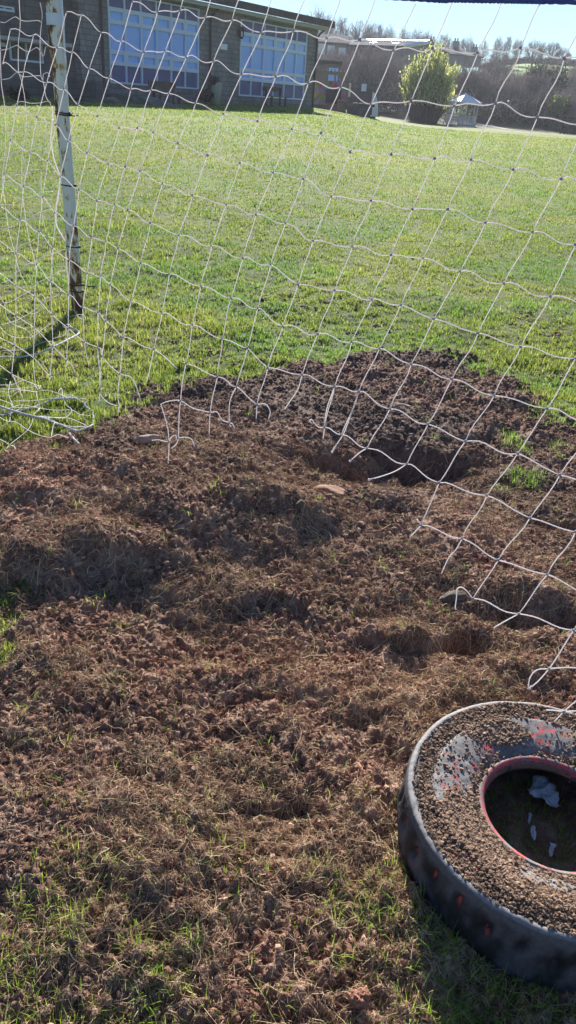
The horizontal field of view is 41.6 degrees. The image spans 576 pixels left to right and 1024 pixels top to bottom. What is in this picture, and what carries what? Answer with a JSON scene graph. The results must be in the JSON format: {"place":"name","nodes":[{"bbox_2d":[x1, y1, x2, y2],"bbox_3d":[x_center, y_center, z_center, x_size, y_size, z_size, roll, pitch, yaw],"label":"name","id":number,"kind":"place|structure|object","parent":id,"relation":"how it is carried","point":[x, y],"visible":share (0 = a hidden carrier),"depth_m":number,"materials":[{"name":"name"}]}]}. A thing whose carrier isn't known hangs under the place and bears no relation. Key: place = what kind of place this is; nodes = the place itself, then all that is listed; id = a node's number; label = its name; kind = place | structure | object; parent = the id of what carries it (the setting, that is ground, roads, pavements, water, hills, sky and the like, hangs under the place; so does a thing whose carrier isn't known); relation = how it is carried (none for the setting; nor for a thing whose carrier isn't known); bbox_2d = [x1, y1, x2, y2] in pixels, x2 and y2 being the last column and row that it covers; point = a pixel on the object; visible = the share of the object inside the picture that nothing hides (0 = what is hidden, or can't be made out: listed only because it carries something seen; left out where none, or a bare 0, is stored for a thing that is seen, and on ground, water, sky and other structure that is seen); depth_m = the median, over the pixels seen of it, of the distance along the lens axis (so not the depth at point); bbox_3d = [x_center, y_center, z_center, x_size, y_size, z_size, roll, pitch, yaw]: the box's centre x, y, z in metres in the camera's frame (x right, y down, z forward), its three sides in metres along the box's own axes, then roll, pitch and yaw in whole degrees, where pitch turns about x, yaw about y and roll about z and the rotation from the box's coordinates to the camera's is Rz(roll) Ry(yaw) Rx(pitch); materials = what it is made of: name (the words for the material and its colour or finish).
{"place":"outdoors","nodes":[
{"label":"outdoors","id":0,"kind":"place"},
{"bbox_2d":[0,64,575,1023],"bbox_3d":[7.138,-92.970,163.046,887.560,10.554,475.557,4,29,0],"label":"ground","id":1,"kind":"structure","parent":0,"point":[456,468],"depth_m":3.17,"materials":[{"name":"plant"}]},
{"bbox_2d":[4,85,30,100],"bbox_3d":[-8.651,-13.431,24.383,0.814,0.514,0.758,4,29,0],"label":"dark shrub","id":2,"kind":"object","parent":1,"relation":"on","point":[13,93],"visible":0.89,"depth_m":24.21,"materials":[{"name":"grey plant"}]},
{"bbox_2d":[45,0,94,313],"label":"goal post","id":3,"kind":"object","parent":1,"relation":"on","point":[55,16],"visible":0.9,"depth_m":5.04,"materials":[{"name":"white metal"}]},
{"bbox_2d":[0,0,575,782],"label":"goal net","id":4,"kind":"object","parent":3,"relation":"hanging from","point":[358,40],"visible":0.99,"depth_m":2.24,"materials":[{"name":"white fabric"}]},
{"bbox_2d":[67,79,116,99],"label":"steps","id":5,"kind":"structure","parent":1,"relation":"on","point":[93,90],"depth_m":28.54,"materials":[{"name":"concrete"}]},
{"bbox_2d":[74,94,186,106],"bbox_3d":[-6.226,-16.373,30.244,2.600,0.468,6.600,21,33,28],"label":"rubble mound","id":6,"kind":"object","parent":1,"relation":"on","point":[122,99],"visible":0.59,"depth_m":29.35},
{"bbox_2d":[134,434,159,443],"bbox_3d":[-0.641,-0.330,3.456,0.121,0.040,0.049,-8,36,-8],"label":"stone","id":7,"kind":"object","parent":1,"relation":"on","point":[143,439],"visible":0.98,"depth_m":3.44,"materials":[{"name":"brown stone"}]},
{"bbox_2d":[148,80,184,104],"bbox_3d":[-5.233,-18.020,32.670,0.500,0.860,1.900,21,33,28],"label":"bench","id":8,"kind":"object","parent":1,"relation":"on","point":[161,84],"visible":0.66,"depth_m":32.63,"materials":[{"name":"brown wood"}]},
{"bbox_2d":[0,0,334,107],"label":"school hall","id":9,"kind":"structure","parent":1,"relation":"on","point":[238,44],"depth_m":33.71,"materials":[{"name":"brown"}]},
{"bbox_2d":[0,5,14,12],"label":"small window","id":10,"kind":"structure","parent":9,"relation":"in","point":[4,7],"depth_m":27.31,"materials":[{"name":"white glass"}]},
{"bbox_2d":[8,41,43,63],"bbox_3d":[-9.824,-17.260,28.479,0.110,0.656,1.527,21,33,28],"label":"small window","id":11,"kind":"structure","parent":9,"relation":"in","point":[9,42],"depth_m":28.44,"materials":[{"name":"white"}]},
{"bbox_2d":[107,0,199,89],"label":"window","id":12,"kind":"structure","parent":9,"relation":"in","point":[140,22],"depth_m":32.82,"materials":[{"name":"blue glass"}]},
{"bbox_2d":[239,19,307,99],"bbox_3d":[-0.739,-23.510,39.709,0.151,3.270,5.970,21,33,28],"label":"window","id":13,"kind":"structure","parent":9,"relation":"in","point":[271,47],"depth_m":39.50,"materials":[{"name":"blue glass"}]},
{"bbox_2d":[195,87,213,103],"bbox_3d":[-3.806,-19.281,35.225,0.801,0.762,0.775,20,32,26],"label":"dark shrub","id":14,"kind":"object","parent":1,"relation":"on","point":[205,96],"visible":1,"depth_m":35.12,"materials":[{"name":"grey plant"}]},
{"bbox_2d":[207,76,221,104],"bbox_3d":[-3.442,-19.688,35.462,0.680,1.200,0.604,4,29,0],"label":"litter bin","id":15,"kind":"object","parent":1,"relation":"on","point":[214,82],"visible":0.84,"depth_m":35.25,"materials":[{"name":"grey plastic"}]},
{"bbox_2d":[262,86,289,106],"bbox_3d":[-0.618,-21.174,38.724,0.500,0.860,1.900,21,33,28],"label":"bench","id":16,"kind":"object","parent":1,"relation":"on","point":[273,89],"visible":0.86,"depth_m":38.64,"materials":[{"name":"brown wood"}]},
{"bbox_2d":[0,349,575,1023],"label":"root fibres","id":17,"kind":"object","parent":1,"relation":"on","point":[254,665],"visible":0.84,"depth_m":2.31,"materials":[{"name":"brown plant"}]},
{"bbox_2d":[0,274,575,1023],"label":"soil crumbs","id":18,"kind":"object","parent":1,"relation":"on","point":[74,814],"visible":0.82,"depth_m":2.00,"materials":[{"name":"brown soil"}]},
{"bbox_2d":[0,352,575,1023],"bbox_3d":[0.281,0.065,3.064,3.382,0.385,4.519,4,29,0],"label":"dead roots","id":19,"kind":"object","parent":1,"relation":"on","point":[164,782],"visible":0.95,"depth_m":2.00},
{"bbox_2d":[0,337,575,1023],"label":"grass sprigs","id":20,"kind":"object","parent":1,"relation":"on","point":[414,917],"depth_m":1.51,"materials":[{"name":"green plant"}]},
{"bbox_2d":[296,499,303,507],"bbox_3d":[0.048,-0.031,2.929,0.031,0.037,0.036,27,36,35],"label":"stone","id":21,"kind":"object","parent":1,"relation":"on","point":[299,502],"visible":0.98,"depth_m":2.92,"materials":[{"name":"grey stone"}]},
{"bbox_2d":[303,5,339,56],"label":"bare tree","id":22,"kind":"object","parent":1,"relation":"on","point":[317,16],"visible":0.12,"depth_m":108.88,"materials":[{"name":"grey plant"}]},
{"bbox_2d":[315,60,342,81],"bbox_3d":[2.483,-33.525,59.690,3.174,3.292,5.400,4,29,0],"label":"flat hut","id":23,"kind":"object","parent":1,"relation":"on","point":[328,64],"visible":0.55,"depth_m":56.92,"materials":[{"name":"brick"}]},
{"bbox_2d":[328,68,337,80],"bbox_3d":[3.399,-32.924,57.113,0.700,0.850,0.030,4,29,0],"label":"window","id":24,"kind":"structure","parent":23,"relation":"in","point":[330,77],"depth_m":57.17,"materials":[{"name":"blue glass"}]},
{"bbox_2d":[314,485,345,497],"bbox_3d":[0.173,-0.085,3.212,0.131,0.060,0.095,12,30,13],"label":"stone","id":25,"kind":"object","parent":1,"relation":"on","point":[337,490],"visible":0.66,"depth_m":3.19,"materials":[{"name":"beige stone"}]},
{"bbox_2d":[313,81,348,112],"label":"mural wall","id":26,"kind":"structure","parent":1,"relation":"on","point":[324,97],"depth_m":47.25,"materials":[{"name":"multicoloured paint"}]},
{"bbox_2d":[317,42,344,66],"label":"bare tree","id":27,"kind":"object","parent":1,"relation":"on","point":[327,52],"visible":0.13,"depth_m":81.15,"materials":[{"name":"plant"}]},
{"bbox_2d":[316,68,347,82],"bbox_3d":[2.918,-29.950,53.131,2.304,1.785,2.700,4,29,0],"label":"pergola","id":28,"kind":"object","parent":1,"relation":"on","point":[327,72],"visible":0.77,"depth_m":51.91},
{"bbox_2d":[317,34,348,59],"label":"gabled house","id":29,"kind":"structure","parent":1,"relation":"on","point":[341,44],"depth_m":95.61,"materials":[{"name":"stone"}]},
{"bbox_2d":[318,43,325,53],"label":"window","id":30,"kind":"structure","parent":29,"relation":"in","point":[321,45],"depth_m":95.54,"materials":[{"name":"white paint"}]},
{"bbox_2d":[327,45,334,55],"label":"window","id":31,"kind":"structure","parent":29,"relation":"in","point":[330,46],"depth_m":95.56,"materials":[{"name":"grey glass"}]},
{"bbox_2d":[332,16,350,35],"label":"bare tree","id":32,"kind":"object","parent":1,"relation":"on","point":[343,29],"visible":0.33,"depth_m":117.85,"materials":[{"name":"grey plant"}]},
{"bbox_2d":[337,99,346,110],"bbox_3d":[3.296,-24.909,46.461,0.600,0.640,0.591,4,29,0],"label":"round bin","id":33,"kind":"object","parent":1,"relation":"on","point":[341,106],"visible":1,"depth_m":46.28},
{"bbox_2d":[330,45,369,81],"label":"bare tree","id":34,"kind":"object","parent":1,"relation":"on","point":[339,57],"visible":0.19,"depth_m":74.95,"materials":[{"name":"grey plant"}]},
{"bbox_2d":[346,985,371,1010],"bbox_3d":[0.133,0.903,1.406,0.049,0.042,0.039,-4,30,-15],"label":"stone","id":35,"kind":"object","parent":1,"relation":"on","point":[357,998],"visible":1,"depth_m":1.40,"materials":[{"name":"brown stone"}]},
{"bbox_2d":[342,18,376,61],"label":"bare tree","id":36,"kind":"object","parent":1,"relation":"on","point":[356,35],"visible":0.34,"depth_m":109.25,"materials":[{"name":"grey plant"}]},
{"bbox_2d":[346,82,378,118],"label":"shelter wall","id":37,"kind":"structure","parent":1,"relation":"on","point":[363,91],"depth_m":46.63,"materials":[{"name":"grey"}]},
{"bbox_2d":[353,103,374,114],"bbox_3d":[4.427,-23.667,44.584,1.250,0.560,0.400,4,29,0],"label":"bench","id":38,"kind":"object","parent":1,"relation":"on","point":[361,104],"visible":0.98,"depth_m":44.33,"materials":[{"name":"grey"}]},
{"bbox_2d":[338,37,394,89],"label":"bare tree","id":39,"kind":"object","parent":1,"relation":"on","point":[368,61],"visible":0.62,"depth_m":73.32,"materials":[{"name":"grey plant"}]},
{"bbox_2d":[362,19,377,38],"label":"bare tree","id":40,"kind":"object","parent":1,"relation":"on","point":[371,26],"visible":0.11,"depth_m":126.59,"materials":[{"name":"grey plant"}]},
{"bbox_2d":[370,91,378,116],"bbox_3d":[5.321,-24.909,46.344,0.492,1.347,1.660,4,29,0],"label":"white cover","id":41,"kind":"object","parent":1,"relation":"on","point":[375,111],"visible":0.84,"depth_m":45.76,"materials":[{"name":"white"}]},
{"bbox_2d":[373,23,387,38],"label":"bare tree","id":42,"kind":"object","parent":1,"relation":"on","point":[379,34],"visible":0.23,"depth_m":113.90,"materials":[{"name":"grey plant"}]},
{"bbox_2d":[358,44,405,88],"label":"bare tree","id":43,"kind":"object","parent":1,"relation":"on","point":[382,56],"visible":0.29,"depth_m":75.00,"materials":[{"name":"grey plant"}]},
{"bbox_2d":[383,24,397,39],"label":"bare tree","id":44,"kind":"object","parent":1,"relation":"on","point":[391,34],"visible":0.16,"depth_m":126.58,"materials":[{"name":"grey plant"}]},
{"bbox_2d":[378,51,408,103],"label":"bare tree","id":45,"kind":"object","parent":1,"relation":"on","point":[391,72],"visible":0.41,"depth_m":75.29,"materials":[{"name":"grey plant"}]},
{"bbox_2d":[346,39,449,64],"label":"long house","id":46,"kind":"structure","parent":1,"relation":"on","point":[414,44],"depth_m":98.83,"materials":[{"name":"stone"}]},
{"bbox_2d":[392,56,409,80],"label":"bare tree","id":47,"kind":"object","parent":1,"relation":"on","point":[402,62],"visible":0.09,"depth_m":81.41,"materials":[{"name":"brown plant"}]},
{"bbox_2d":[393,403,410,407],"bbox_3d":[0.643,-0.599,4.269,0.102,0.024,0.040,6,29,2],"label":"stone","id":48,"kind":"object","parent":1,"relation":"on","point":[405,405],"visible":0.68,"depth_m":4.26,"materials":[{"name":"brown stone"}]},
{"bbox_2d":[399,26,408,39],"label":"bare tree","id":49,"kind":"object","parent":1,"relation":"on","point":[402,36],"visible":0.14,"depth_m":118.23,"materials":[{"name":"grey plant"}]},
{"bbox_2d":[402,26,431,66],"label":"bare tree","id":50,"kind":"object","parent":1,"relation":"on","point":[416,36],"visible":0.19,"depth_m":113.52,"materials":[{"name":"grey plant"}]},
{"bbox_2d":[419,27,435,43],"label":"bare tree","id":51,"kind":"object","parent":1,"relation":"on","point":[428,37],"visible":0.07,"depth_m":117.94,"materials":[{"name":"grey plant"}]},
{"bbox_2d":[399,38,460,123],"bbox_3d":[12.036,-36.758,64.841,5.120,6.270,4.278,4,29,0],"label":"willow bush","id":52,"kind":"object","parent":1,"relation":"on","point":[436,85],"visible":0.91,"depth_m":64.13,"materials":[{"name":"green plant"}]},
{"bbox_2d":[435,32,450,47],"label":"bare tree","id":53,"kind":"object","parent":1,"relation":"on","point":[445,39],"visible":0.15,"depth_m":160.49,"materials":[{"name":"grey plant"}]},
{"bbox_2d":[317,47,575,126],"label":"undergrowth","id":54,"kind":"object","parent":1,"relation":"on","point":[528,104],"visible":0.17,"depth_m":71.31,"materials":[{"name":"plant"}]},
{"bbox_2d":[430,36,466,66],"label":"dark house","id":55,"kind":"structure","parent":1,"relation":"on","point":[455,56],"depth_m":115.55,"materials":[{"name":"stone"}]},
{"bbox_2d":[442,114,459,123],"bbox_3d":[13.971,-33.723,65.266,1.500,0.757,1.540,2,29,-5],"label":"picnic table","id":56,"kind":"object","parent":1,"relation":"on","point":[446,118],"visible":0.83,"depth_m":64.96,"materials":[{"name":"wood"}]},
{"bbox_2d":[438,590,466,603],"bbox_3d":[0.569,0.298,2.637,0.108,0.054,0.054,-14,47,-19],"label":"stone","id":57,"kind":"object","parent":1,"relation":"on","point":[448,597],"visible":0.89,"depth_m":2.62,"materials":[{"name":"grey stone"}]},
{"bbox_2d":[351,74,570,127],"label":"ivy cover","id":58,"kind":"object","parent":1,"relation":"on","point":[473,109],"visible":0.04,"depth_m":70.93,"materials":[{"name":"green plant"}]},
{"bbox_2d":[446,93,481,126],"bbox_3d":[14.957,-34.239,64.773,3.110,2.697,2.706,0,29,-8],"label":"gazebo","id":59,"kind":"object","parent":1,"relation":"on","point":[465,98],"visible":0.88,"depth_m":64.19,"materials":[{"name":"white wood"}]},
{"bbox_2d":[457,36,473,70],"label":"bare tree","id":60,"kind":"object","parent":1,"relation":"on","point":[467,47],"visible":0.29,"depth_m":126.88,"materials":[{"name":"grey plant"}]},
{"bbox_2d":[450,62,481,111],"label":"bare tree","id":61,"kind":"object","parent":1,"relation":"on","point":[459,75],"visible":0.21,"depth_m":76.97,"materials":[{"name":"brown plant"}]},
{"bbox_2d":[452,64,490,112],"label":"bare tree","id":62,"kind":"object","parent":1,"relation":"on","point":[470,76],"visible":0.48,"depth_m":75.58,"materials":[{"name":"brown plant"}]},
{"bbox_2d":[462,44,483,67],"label":"dark house","id":63,"kind":"structure","parent":1,"relation":"on","point":[469,58],"depth_m":119.84,"materials":[{"name":"stone"}]},
{"bbox_2d":[465,83,485,113],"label":"bare tree","id":64,"kind":"object","parent":1,"relation":"on","point":[475,97],"visible":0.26,"depth_m":75.77,"materials":[{"name":"brown plant"}]},
{"bbox_2d":[478,42,489,62],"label":"bare tree","id":65,"kind":"object","parent":1,"relation":"on","point":[484,48],"visible":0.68,"depth_m":152.91,"materials":[{"name":"grey plant"}]},
{"bbox_2d":[397,701,575,992],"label":"car tyre","id":66,"kind":"object","parent":1,"relation":"on","point":[500,936],"visible":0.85,"depth_m":1.57,"materials":[{"name":"rubber"}]},
{"bbox_2d":[412,701,575,936],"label":"soil on tyre","id":67,"kind":"structure","parent":66,"relation":"on","point":[486,844],"depth_m":1.62,"materials":[{"name":"brown soil"}]},
{"bbox_2d":[470,65,503,116],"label":"bare tree","id":68,"kind":"object","parent":1,"relation":"on","point":[487,85],"visible":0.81,"depth_m":74.24,"materials":[{"name":"brown plant"}]},
{"bbox_2d":[477,53,509,75],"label":"bare tree","id":69,"kind":"object","parent":1,"relation":"on","point":[490,66],"visible":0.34,"depth_m":92.90,"materials":[{"name":"brown plant"}]},
{"bbox_2d":[477,50,516,75],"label":"bare tree","id":70,"kind":"object","parent":1,"relation":"on","point":[504,59],"visible":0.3,"depth_m":94.94,"materials":[{"name":"grey plant"}]},
{"bbox_2d":[491,36,504,61],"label":"bare tree","id":71,"kind":"object","parent":1,"relation":"on","point":[499,46],"visible":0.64,"depth_m":118.55,"materials":[{"name":"grey plant"}]},
{"bbox_2d":[487,66,511,111],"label":"bare tree","id":72,"kind":"object","parent":1,"relation":"on","point":[500,79],"visible":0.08,"depth_m":76.98,"materials":[{"name":"grey plant"}]},
{"bbox_2d":[488,67,528,111],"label":"bare tree","id":73,"kind":"object","parent":1,"relation":"on","point":[505,76],"visible":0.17,"depth_m":75.82,"materials":[{"name":"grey plant"}]},
{"bbox_2d":[503,36,513,60],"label":"bare tree","id":74,"kind":"object","parent":1,"relation":"on","point":[507,46],"visible":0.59,"depth_m":122.59,"materials":[{"name":"grey plant"}]},
{"bbox_2d":[490,74,529,119],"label":"bare tree","id":75,"kind":"object","parent":1,"relation":"on","point":[507,88],"visible":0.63,"depth_m":72.50,"materials":[{"name":"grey plant"}]},
{"bbox_2d":[510,40,523,63],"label":"bare tree","id":76,"kind":"object","parent":1,"relation":"on","point":[515,57],"visible":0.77,"depth_m":127.09,"materials":[{"name":"grey plant"}]},
{"bbox_2d":[479,56,575,68],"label":"hedgerow","id":77,"kind":"object","parent":1,"relation":"on","point":[521,61],"visible":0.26,"depth_m":142.55,"materials":[{"name":"plant"}]},
{"bbox_2d":[516,71,539,93],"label":"bare tree","id":78,"kind":"object","parent":1,"relation":"on","point":[527,79],"visible":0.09,"depth_m":75.67,"materials":[{"name":"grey plant"}]},
{"bbox_2d":[530,825,535,839],"bbox_3d":[0.577,0.755,1.783,0.013,0.009,0.048,9,29,8],"label":"litter scrap","id":79,"kind":"object","parent":1,"relation":"on","point":[533,831],"visible":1,"depth_m":1.79,"materials":[{"name":"paper"}]},
{"bbox_2d":[523,39,545,63],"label":"bare tree","id":80,"kind":"object","parent":1,"relation":"on","point":[540,49],"visible":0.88,"depth_m":118.31,"materials":[{"name":"grey plant"}]},
{"bbox_2d":[522,58,552,85],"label":"bare tree","id":81,"kind":"object","parent":1,"relation":"on","point":[543,67],"visible":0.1,"depth_m":78.35,"materials":[{"name":"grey plant"}]},
{"bbox_2d":[515,68,560,118],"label":"bare tree","id":82,"kind":"object","parent":1,"relation":"on","point":[537,82],"visible":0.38,"depth_m":73.82,"materials":[{"name":"grey plant"}]},
{"bbox_2d":[525,55,553,115],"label":"ivy tree","id":83,"kind":"object","parent":1,"relation":"on","point":[532,69],"visible":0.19,"depth_m":75.93,"materials":[{"name":"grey plant"}]},
{"bbox_2d":[538,41,546,61],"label":"bare tree","id":84,"kind":"object","parent":1,"relation":"on","point":[543,50],"visible":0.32,"depth_m":135.48,"materials":[{"name":"grey plant"}]},
{"bbox_2d":[528,775,558,807],"bbox_3d":[0.637,0.688,1.884,0.078,0.024,0.084,15,30,18],"label":"paper scrap","id":85,"kind":"object","parent":1,"relation":"on","point":[543,787],"visible":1,"depth_m":1.88,"materials":[{"name":"white paper"}]},
{"bbox_2d":[530,80,566,124],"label":"bare tree","id":86,"kind":"object","parent":1,"relation":"on","point":[543,94],"visible":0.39,"depth_m":71.02,"materials":[{"name":"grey plant"}]},
{"bbox_2d":[542,41,562,64],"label":"bare tree","id":87,"kind":"object","parent":1,"relation":"on","point":[550,50],"visible":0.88,"depth_m":126.80,"materials":[{"name":"grey plant"}]},
{"bbox_2d":[549,843,555,856],"bbox_3d":[0.609,0.777,1.747,0.015,0.009,0.035,13,30,16],"label":"litter scrap","id":88,"kind":"object","parent":1,"relation":"on","point":[552,847],"visible":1,"depth_m":1.75,"materials":[{"name":"paper"}]},
{"bbox_2d":[545,61,567,77],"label":"bare tree","id":89,"kind":"object","parent":1,"relation":"on","point":[556,65],"visible":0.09,"depth_m":81.15,"materials":[{"name":"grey plant"}]},
{"bbox_2d":[542,62,572,92],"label":"ivy tree","id":90,"kind":"object","parent":1,"relation":"on","point":[558,83],"visible":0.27,"depth_m":77.80,"materials":[{"name":"grey plant"}]},
{"bbox_2d":[546,89,573,128],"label":"leafing tree","id":91,"kind":"object","parent":1,"relation":"on","point":[558,112],"visible":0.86,"depth_m":68.90,"materials":[{"name":"green plant"}]},
{"bbox_2d":[546,85,575,116],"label":"bare tree","id":92,"kind":"object","parent":1,"relation":"on","point":[565,94],"visible":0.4,"depth_m":69.07,"materials":[{"name":"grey plant"}]},
{"bbox_2d":[555,47,570,63],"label":"bare tree","id":93,"kind":"object","parent":1,"relation":"on","point":[562,55],"visible":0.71,"depth_m":127.24,"materials":[{"name":"grey plant"}]},
{"bbox_2d":[559,117,575,133],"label":"field fence","id":94,"kind":"object","parent":1,"relation":"on","point":[567,131],"visible":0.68,"depth_m":64.14,"materials":[{"name":"grey"}]},
{"bbox_2d":[562,97,575,122],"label":"bare tree","id":95,"kind":"object","parent":1,"relation":"on","point":[573,109],"visible":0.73,"depth_m":68.36,"materials":[{"name":"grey plant"}]},
{"bbox_2d":[563,74,575,90],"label":"bare tree","id":96,"kind":"object","parent":1,"relation":"on","point":[574,78],"visible":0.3,"depth_m":84.99,"materials":[{"name":"grey plant"}]},
{"bbox_2d":[564,65,574,81],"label":"bare tree","id":97,"kind":"object","parent":1,"relation":"on","point":[569,69],"visible":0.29,"depth_m":98.36,"materials":[{"name":"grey plant"}]},
{"bbox_2d":[564,116,575,131],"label":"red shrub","id":98,"kind":"object","parent":1,"relation":"on","point":[571,125],"visible":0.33,"depth_m":66.69,"materials":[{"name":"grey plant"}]},
{"bbox_2d":[566,61,575,81],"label":"bare tree","id":99,"kind":"object","parent":1,"relation":"on","point":[573,70],"visible":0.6,"depth_m":94.64,"materials":[{"name":"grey plant"}]},
{"bbox_2d":[0,95,575,663],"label":"lawn grass","id":100,"kind":"structure","parent":0,"point":[154,371],"depth_m":7.77,"materials":[{"name":"green plant"}]},
{"bbox_2d":[324,47,348,72],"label":"bare tree","id":101,"kind":"object","parent":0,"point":[329,57],"visible":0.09,"depth_m":78.37,"materials":[{"name":"grey plant"}]},
{"bbox_2d":[198,0,575,71],"label":"sky","id":102,"kind":"structure","parent":0,"point":[555,22],"materials":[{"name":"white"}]},
{"bbox_2d":[379,106,406,111],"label":"path","id":103,"kind":"structure","parent":0,"point":[380,110],"depth_m":75.89,"materials":[{"name":"grey concrete"}]},
{"bbox_2d":[476,123,511,129],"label":"path","id":104,"kind":"structure","parent":0,"point":[491,126],"depth_m":67.51,"materials":[{"name":"grey concrete"}]}
]}

